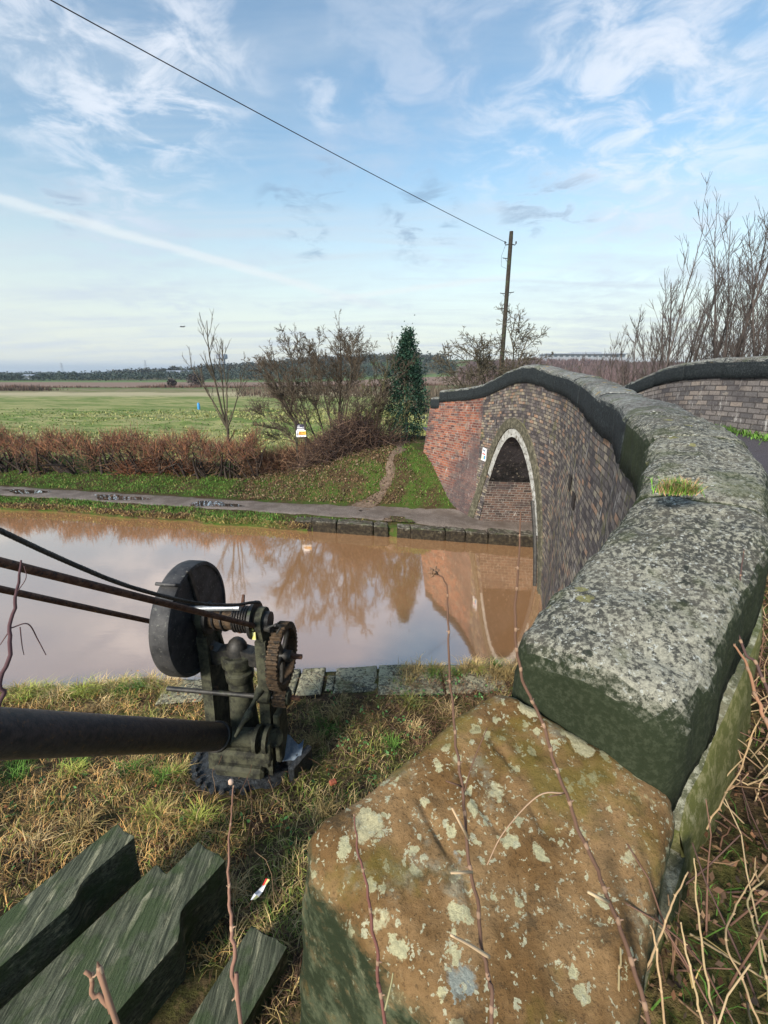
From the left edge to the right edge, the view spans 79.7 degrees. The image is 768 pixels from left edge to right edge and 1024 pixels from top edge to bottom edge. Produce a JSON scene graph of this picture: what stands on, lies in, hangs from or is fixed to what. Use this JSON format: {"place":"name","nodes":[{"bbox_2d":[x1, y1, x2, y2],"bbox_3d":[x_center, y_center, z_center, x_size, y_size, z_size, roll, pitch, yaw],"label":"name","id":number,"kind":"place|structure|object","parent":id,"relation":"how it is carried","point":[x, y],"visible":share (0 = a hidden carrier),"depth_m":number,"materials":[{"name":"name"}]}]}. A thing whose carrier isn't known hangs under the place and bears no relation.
{"place":"outdoors","nodes":[
{"label":"outdoors","id":0,"kind":"place"},
{"bbox_2d":[0,661,514,1023],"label":"bank","id":1,"kind":"structure","parent":0,"point":[182,1004],"depth_m":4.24,"materials":[{"name":"green plant"}]},
{"bbox_2d":[0,560,45,706],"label":"dead stalk","id":2,"kind":"object","parent":1,"relation":"on","point":[8,659],"visible":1,"depth_m":0.95,"materials":[{"name":"brown plant"}]},
{"bbox_2d":[0,527,312,795],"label":"hand crane","id":3,"kind":"object","parent":1,"relation":"on","point":[193,615],"visible":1,"depth_m":4.09,"materials":[{"name":"metal"}]},
{"bbox_2d":[252,628,255,639],"bbox_3d":[-1.182,1.075,4.138,0.047,0.133,0.090,-6,18,-21],"label":"ribbon tag","id":4,"kind":"object","parent":3,"relation":"attached to","point":[253,635],"visible":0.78,"depth_m":4.11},
{"bbox_2d":[283,735,303,760],"bbox_3d":[-0.918,2.349,4.608,0.268,0.247,0.121,-7,18,-22],"label":"rag","id":5,"kind":"object","parent":3,"relation":"on","point":[293,748],"visible":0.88,"depth_m":4.62,"materials":[{"name":"blue fabric"}]},
{"bbox_2d":[188,926,288,1023],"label":"timber plank","id":6,"kind":"object","parent":1,"relation":"on","point":[261,965],"visible":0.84,"depth_m":2.52,"materials":[{"name":"wood"}]},
{"bbox_2d":[3,670,495,872],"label":"green weeds","id":7,"kind":"object","parent":1,"relation":"on","point":[248,820],"visible":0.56,"depth_m":4.91,"materials":[{"name":"green plant"}]},
{"bbox_2d":[2,669,496,936],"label":"fallen leaves","id":8,"kind":"object","parent":1,"relation":"on","point":[22,839],"visible":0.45,"depth_m":4.29,"materials":[{"name":"brown plant"}]},
{"bbox_2d":[0,668,512,934],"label":"dead stems","id":9,"kind":"object","parent":1,"relation":"on","point":[267,782],"visible":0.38,"depth_m":4.31,"materials":[{"name":"beige plant"}]},
{"bbox_2d":[0,652,517,924],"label":"grass tussocks","id":10,"kind":"object","parent":1,"relation":"on","point":[61,693],"depth_m":5.40,"materials":[{"name":"plant"}]},
{"bbox_2d":[251,879,268,899],"bbox_3d":[-0.769,2.351,2.860,0.028,0.023,0.142,9,19,27],"label":"litter wrapper","id":11,"kind":"object","parent":1,"relation":"on","point":[257,894],"visible":1,"depth_m":2.86,"materials":[{"name":"white plastic"}]},
{"bbox_2d":[155,664,506,706],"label":"canal wall","id":12,"kind":"structure","parent":1,"relation":"on","point":[348,675],"depth_m":6.12,"materials":[{"name":"stone"}]},
{"bbox_2d":[329,778,336,785],"bbox_3d":[-0.477,2.526,4.304,0.070,0.040,0.050,-9,19,-27],"label":"brick fragment","id":13,"kind":"object","parent":1,"relation":"on","point":[331,782],"visible":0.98,"depth_m":4.29,"materials":[{"name":"brick"}]},
{"bbox_2d":[0,510,541,687],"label":"canal water","id":14,"kind":"structure","parent":0,"point":[338,600],"depth_m":9.76,"materials":[{"name":"brown liquid"}]},
{"bbox_2d":[0,360,635,539],"bbox_3d":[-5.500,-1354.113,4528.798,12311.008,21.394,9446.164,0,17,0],"label":"ground","id":15,"kind":"structure","parent":0,"point":[98,400],"depth_m":32.65,"materials":[{"name":"green plant"}]},
{"bbox_2d":[22,374,38,378],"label":"farm shed","id":16,"kind":"structure","parent":15,"relation":"on","point":[26,375],"depth_m":313.27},
{"bbox_2d":[0,385,67,390],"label":"field hedge","id":17,"kind":"object","parent":15,"relation":"on","point":[26,388],"visible":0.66,"depth_m":116.24,"materials":[{"name":"brown plant"}]},
{"bbox_2d":[0,423,275,479],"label":"hedge","id":18,"kind":"object","parent":15,"relation":"on","point":[37,448],"visible":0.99,"depth_m":18.08,"materials":[{"name":"brown plant"}]},
{"bbox_2d":[0,502,310,529],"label":"edge grass","id":19,"kind":"structure","parent":15,"relation":"on","point":[154,514],"depth_m":14.51,"materials":[{"name":"green plant"}]},
{"bbox_2d":[104,443,217,479],"bbox_3d":[-8.873,-1.842,18.690,4.623,1.968,2.477,2,17,7],"label":"brushwood pile","id":20,"kind":"object","parent":15,"relation":"on","point":[125,472],"visible":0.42,"depth_m":18.35,"materials":[{"name":"brown plant"}]},
{"bbox_2d":[166,379,176,385],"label":"field bush","id":21,"kind":"object","parent":15,"relation":"on","point":[172,382],"visible":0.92,"depth_m":161.00,"materials":[{"name":"brown plant"}]},
{"bbox_2d":[186,373,204,386],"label":"field bush","id":22,"kind":"object","parent":15,"relation":"on","point":[193,379],"visible":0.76,"depth_m":157.45,"materials":[{"name":"brown plant"}]},
{"bbox_2d":[0,407,429,465],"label":"field grass","id":23,"kind":"structure","parent":15,"relation":"on","point":[204,416],"depth_m":39.41,"materials":[{"name":"plant"}]},
{"bbox_2d":[182,308,248,458],"bbox_3d":[-7.067,-5.434,19.930,1.870,6.262,2.244,11,20,31],"label":"young tree","id":24,"kind":"object","parent":15,"relation":"on","point":[226,422],"visible":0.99,"depth_m":19.74,"materials":[{"name":"brown plant"}]},
{"bbox_2d":[0,382,443,387],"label":"field hedge","id":25,"kind":"object","parent":15,"relation":"on","point":[162,386],"visible":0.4,"depth_m":147.56,"materials":[{"name":"brown plant"}]},
{"bbox_2d":[216,354,227,363],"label":"water tower","id":26,"kind":"structure","parent":15,"relation":"on","point":[224,358],"depth_m":772.75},
{"bbox_2d":[0,439,453,523],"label":"verge grass","id":27,"kind":"structure","parent":15,"relation":"on","point":[59,500],"depth_m":16.22,"materials":[{"name":"plant"}]},
{"bbox_2d":[0,359,457,380],"bbox_3d":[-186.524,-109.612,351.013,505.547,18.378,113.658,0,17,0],"label":"distant wood","id":28,"kind":"object","parent":15,"relation":"on","point":[236,372],"visible":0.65,"depth_m":321.19,"materials":[{"name":"green plant"}]},
{"bbox_2d":[0,486,531,531],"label":"towpath","id":29,"kind":"structure","parent":15,"relation":"on","point":[444,517],"depth_m":14.47,"materials":[{"name":"grey concrete"}]},
{"bbox_2d":[5,489,50,493],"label":"puddle","id":30,"kind":"object","parent":29,"relation":"on","point":[18,491],"visible":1,"depth_m":16.67,"materials":[{"name":"liquid"}]},
{"bbox_2d":[97,495,150,499],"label":"puddle","id":31,"kind":"object","parent":29,"relation":"on","point":[110,497],"visible":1,"depth_m":15.85,"materials":[{"name":"liquid"}]},
{"bbox_2d":[190,501,242,506],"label":"puddle","id":32,"kind":"object","parent":29,"relation":"on","point":[209,503],"visible":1,"depth_m":15.00,"materials":[{"name":"liquid"}]},
{"bbox_2d":[383,516,413,521],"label":"puddle","id":33,"kind":"object","parent":29,"relation":"on","point":[398,518],"visible":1,"depth_m":13.44,"materials":[{"name":"liquid"}]},
{"bbox_2d":[95,351,452,373],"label":"hill wood","id":34,"kind":"object","parent":15,"relation":"on","point":[383,357],"visible":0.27,"depth_m":421.33,"materials":[{"name":"green plant"}]},
{"bbox_2d":[232,421,338,478],"bbox_3d":[-3.630,-2.272,17.998,4.910,2.519,2.940,0,17,0],"label":"bramble bush","id":35,"kind":"object","parent":15,"relation":"on","point":[277,460],"visible":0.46,"depth_m":17.77,"materials":[{"name":"brown plant"}]},
{"bbox_2d":[294,421,307,460],"bbox_3d":[-3.137,-2.687,17.420,0.423,1.506,0.162,0,17,0],"label":"notice board","id":36,"kind":"object","parent":15,"relation":"on","point":[300,430],"visible":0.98,"depth_m":17.30,"materials":[{"name":"white paint"}]},
{"bbox_2d":[226,442,428,505],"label":"slope litter","id":37,"kind":"object","parent":15,"relation":"on","point":[265,494],"visible":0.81,"depth_m":16.00,"materials":[{"name":"brown plant"}]},
{"bbox_2d":[240,310,418,445],"bbox_3d":[-2.225,-4.696,17.932,7.060,5.660,4.951,0,17,0],"label":"bare tree","id":38,"kind":"object","parent":15,"relation":"on","point":[278,394],"visible":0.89,"depth_m":17.17,"materials":[{"name":"brown plant"}]},
{"bbox_2d":[225,383,444,397],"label":"field scrub","id":39,"kind":"object","parent":15,"relation":"on","point":[254,392],"visible":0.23,"depth_m":98.99,"materials":[{"name":"brown plant"}]},
{"bbox_2d":[268,406,424,477],"bbox_3d":[-1.101,-2.414,17.096,6.398,3.359,3.396,0,17,0],"label":"bramble bush","id":40,"kind":"object","parent":15,"relation":"on","point":[353,436],"visible":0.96,"depth_m":16.77,"materials":[{"name":"brown plant"}]},
{"bbox_2d":[351,440,408,510],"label":"footpath","id":41,"kind":"structure","parent":15,"relation":"on","point":[369,504],"depth_m":15.26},
{"bbox_2d":[346,343,417,434],"bbox_3d":[-0.177,-4.115,17.468,2.682,4.350,1.744,8,18,25],"label":"bare shrub","id":42,"kind":"object","parent":15,"relation":"on","point":[383,388],"visible":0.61,"depth_m":17.29,"materials":[{"name":"brown plant"}]},
{"bbox_2d":[377,321,431,441],"bbox_3d":[0.794,-4.555,17.552,2.006,5.512,2.013,-10,19,-30],"label":"holly tree","id":43,"kind":"object","parent":15,"relation":"on","point":[407,346],"visible":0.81,"depth_m":17.20,"materials":[{"name":"green plant"}]},
{"bbox_2d":[295,517,532,546],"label":"canal wall","id":44,"kind":"structure","parent":15,"relation":"on","point":[493,536],"depth_m":12.83,"materials":[{"name":"stone"}]},
{"bbox_2d":[389,381,483,415],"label":"bare scrub","id":45,"kind":"object","parent":15,"relation":"on","point":[437,390],"visible":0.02,"depth_m":77.32,"materials":[{"name":"brown plant"}]},
{"bbox_2d":[425,301,569,389],"bbox_3d":[6.034,-7.398,24.260,7.676,6.914,4.099,6,18,19],"label":"thorn tree","id":46,"kind":"object","parent":15,"relation":"on","point":[483,365],"visible":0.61,"depth_m":23.63,"materials":[{"name":"brown plant"}]},
{"bbox_2d":[497,231,516,374],"bbox_3d":[6.881,-9.905,26.472,0.843,11.076,0.459,0,17,0],"label":"telegraph pole","id":47,"kind":"object","parent":15,"relation":"on","point":[508,271],"visible":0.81,"depth_m":25.74,"materials":[{"name":"brown wood"}]},
{"bbox_2d":[50,0,506,242],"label":"overhead wire","id":48,"kind":"object","parent":47,"relation":"attached to","point":[245,106],"visible":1,"depth_m":13.30,"materials":[{"name":"black paint"}]},
{"bbox_2d":[299,356,767,1023],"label":"canal bridge","id":49,"kind":"structure","parent":15,"relation":"on","point":[635,678],"depth_m":1.20,"materials":[{"name":"stone"}]},
{"bbox_2d":[481,447,486,461],"bbox_3d":[2.777,-1.599,12.762,0.038,0.367,0.261,-4,17,-14],"label":"bridge sign","id":50,"kind":"object","parent":49,"relation":"attached to","point":[484,454],"visible":1,"depth_m":12.72,"materials":[{"name":"white metal"}]},
{"bbox_2d":[649,475,727,496],"bbox_3d":[1.063,-0.098,1.617,0.290,0.069,0.283,-16,23,-43],"label":"grass tuft","id":51,"kind":"object","parent":49,"relation":"on","point":[676,487],"visible":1,"depth_m":1.61,"materials":[{"name":"green plant"}]},
{"bbox_2d":[706,705,767,829],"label":"dead stalk","id":52,"kind":"object","parent":49,"relation":"on","point":[725,793],"visible":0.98,"depth_m":1.29,"materials":[{"name":"beige plant"}]},
{"bbox_2d":[733,644,767,729],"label":"dead stalk","id":53,"kind":"object","parent":49,"relation":"on","point":[760,704],"visible":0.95,"depth_m":1.26,"materials":[{"name":"beige plant"}]},
{"bbox_2d":[739,548,767,693],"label":"dead stalk","id":54,"kind":"object","parent":49,"relation":"on","point":[762,679],"visible":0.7,"depth_m":1.33,"materials":[{"name":"brown plant"}]},
{"bbox_2d":[454,356,687,386],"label":"bare woodland","id":55,"kind":"object","parent":15,"relation":"on","point":[589,365],"visible":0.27,"depth_m":299.71,"materials":[{"name":"brown plant"}]},
{"bbox_2d":[538,352,627,360],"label":"distant building","id":56,"kind":"structure","parent":15,"relation":"on","point":[578,355],"depth_m":445.31,"materials":[{"name":"grey glass"}]},
{"bbox_2d":[575,320,689,385],"bbox_3d":[8.909,-5.253,17.745,4.860,3.965,2.300,0,17,0],"label":"coppiced tree","id":57,"kind":"object","parent":15,"relation":"on","point":[622,378],"visible":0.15,"depth_m":17.45,"materials":[{"name":"brown plant"}]},
{"bbox_2d":[625,252,764,379],"bbox_3d":[10.804,-5.992,16.301,5.634,5.813,3.419,0,17,0],"label":"coppiced tree","id":58,"kind":"object","parent":15,"relation":"on","point":[691,352],"visible":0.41,"depth_m":15.90,"materials":[{"name":"brown plant"}]},
{"bbox_2d":[633,171,767,378],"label":"coppiced tree","id":59,"kind":"object","parent":15,"relation":"on","point":[739,339],"visible":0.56,"depth_m":14.59,"materials":[{"name":"brown plant"}]},
{"bbox_2d":[685,215,767,360],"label":"coppiced tree","id":60,"kind":"object","parent":15,"relation":"on","point":[753,320],"visible":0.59,"depth_m":14.35,"materials":[{"name":"brown plant"}]},
{"bbox_2d":[0,0,767,373],"label":"sky","id":61,"kind":"structure","parent":0,"point":[139,199],"materials":[{"name":"blue"}]},
{"bbox_2d":[417,409,767,473],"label":"road","id":62,"kind":"structure","parent":0,"point":[757,450],"depth_m":7.46,"materials":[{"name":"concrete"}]},
{"bbox_2d":[640,575,767,1023],"bbox_3d":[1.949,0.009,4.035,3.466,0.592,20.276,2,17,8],"label":"verge","id":63,"kind":"structure","parent":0,"point":[723,874],"depth_m":1.13,"materials":[{"name":"plant"}]},
{"bbox_2d":[83,961,119,1023],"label":"dead stalk","id":64,"kind":"object","parent":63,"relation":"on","point":[105,1000],"visible":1,"depth_m":0.35,"materials":[{"name":"brown plant"}]},
{"bbox_2d":[226,785,242,1023],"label":"dead stalk","id":65,"kind":"object","parent":63,"relation":"on","point":[234,977],"visible":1,"depth_m":0.48,"materials":[{"name":"brown plant"}]},
{"bbox_2d":[228,779,233,784],"bbox_3d":[-0.170,0.299,0.509,0.006,0.007,0.006,0,17,0],"label":"dried bud","id":66,"kind":"object","parent":65,"relation":"attached to","point":[230,781],"visible":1,"depth_m":0.51,"materials":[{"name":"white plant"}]},
{"bbox_2d":[353,814,393,1023],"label":"dead stalk","id":67,"kind":"object","parent":63,"relation":"on","point":[379,987],"visible":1,"depth_m":0.62,"materials":[{"name":"brown plant"}]},
{"bbox_2d":[437,573,496,1023],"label":"dead stalk","id":68,"kind":"object","parent":63,"relation":"on","point":[482,952],"visible":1,"depth_m":0.67,"materials":[{"name":"brown plant"}]},
{"bbox_2d":[427,566,439,577],"bbox_3d":[0.081,0.099,0.760,0.019,0.017,0.018,7,18,22],"label":"seed head","id":69,"kind":"object","parent":68,"relation":"attached to","point":[432,572],"visible":1,"depth_m":0.76},
{"bbox_2d":[487,512,651,1023],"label":"dead stalk","id":70,"kind":"object","parent":63,"relation":"on","point":[631,960],"visible":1,"depth_m":0.90,"materials":[{"name":"brown plant"}]},
{"bbox_2d":[618,947,622,991],"bbox_3d":[0.439,0.942,0.854,0.010,0.263,0.077,-2,17,-6],"label":"dead stalk","id":71,"kind":"object","parent":63,"relation":"on","point":[619,966],"visible":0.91,"depth_m":0.85,"materials":[{"name":"beige plant"}]},
{"bbox_2d":[649,924,665,1023],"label":"dead stalk","id":72,"kind":"object","parent":63,"relation":"on","point":[661,992],"visible":1,"depth_m":0.86,"materials":[{"name":"beige plant"}]},
{"bbox_2d":[647,871,688,968],"bbox_3d":[0.531,0.863,0.904,0.154,0.308,0.010,-11,20,-34],"label":"dead stalk","id":73,"kind":"object","parent":63,"relation":"on","point":[663,928],"visible":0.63,"depth_m":0.90,"materials":[{"name":"beige plant"}]},
{"bbox_2d":[680,922,703,1023],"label":"dead stalk","id":74,"kind":"object","parent":63,"relation":"on","point":[694,987],"visible":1,"depth_m":0.86,"materials":[{"name":"beige plant"}]},
{"bbox_2d":[625,577,767,1023],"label":"dry stems","id":75,"kind":"object","parent":63,"relation":"on","point":[667,931],"visible":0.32,"depth_m":1.10,"materials":[{"name":"beige plant"}]},
{"bbox_2d":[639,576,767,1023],"bbox_3d":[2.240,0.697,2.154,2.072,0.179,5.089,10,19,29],"label":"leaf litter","id":76,"kind":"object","parent":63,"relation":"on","point":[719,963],"visible":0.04,"depth_m":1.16,"materials":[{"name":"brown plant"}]},
{"bbox_2d":[724,870,760,1023],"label":"dead stalk","id":77,"kind":"object","parent":76,"relation":"on","point":[727,949],"visible":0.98,"depth_m":0.94,"materials":[{"name":"beige plant"}]},
{"bbox_2d":[693,858,715,1023],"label":"dead stalk","id":78,"kind":"object","parent":63,"relation":"on","point":[703,961],"visible":1,"depth_m":0.90,"materials":[{"name":"beige plant"}]},
{"bbox_2d":[746,879,767,1000],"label":"dead stalk","id":79,"kind":"object","parent":63,"relation":"on","point":[752,920],"visible":0.95,"depth_m":0.96,"materials":[{"name":"beige plant"}]},
{"bbox_2d":[714,424,767,443],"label":"kerb grass","id":80,"kind":"structure","parent":0,"point":[755,435],"depth_m":8.21,"materials":[{"name":"green plant"}]},
{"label":"timber bearer","id":81,"kind":"object","parent":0,"visible":0},
{"bbox_2d":[0,824,140,1009],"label":"timber plank","id":82,"kind":"object","parent":81,"relation":"on","point":[45,924],"visible":0.96,"depth_m":2.74,"materials":[{"name":"green wood"}]},
{"bbox_2d":[0,865,165,1023],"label":"timber plank","id":83,"kind":"object","parent":81,"relation":"on","point":[23,1003],"visible":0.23,"depth_m":2.56,"materials":[{"name":"green wood"}]},
{"bbox_2d":[19,842,227,1023],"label":"timber plank","id":84,"kind":"object","parent":81,"relation":"on","point":[139,951],"visible":0.9,"depth_m":2.53,"materials":[{"name":"green wood"}]}
]}

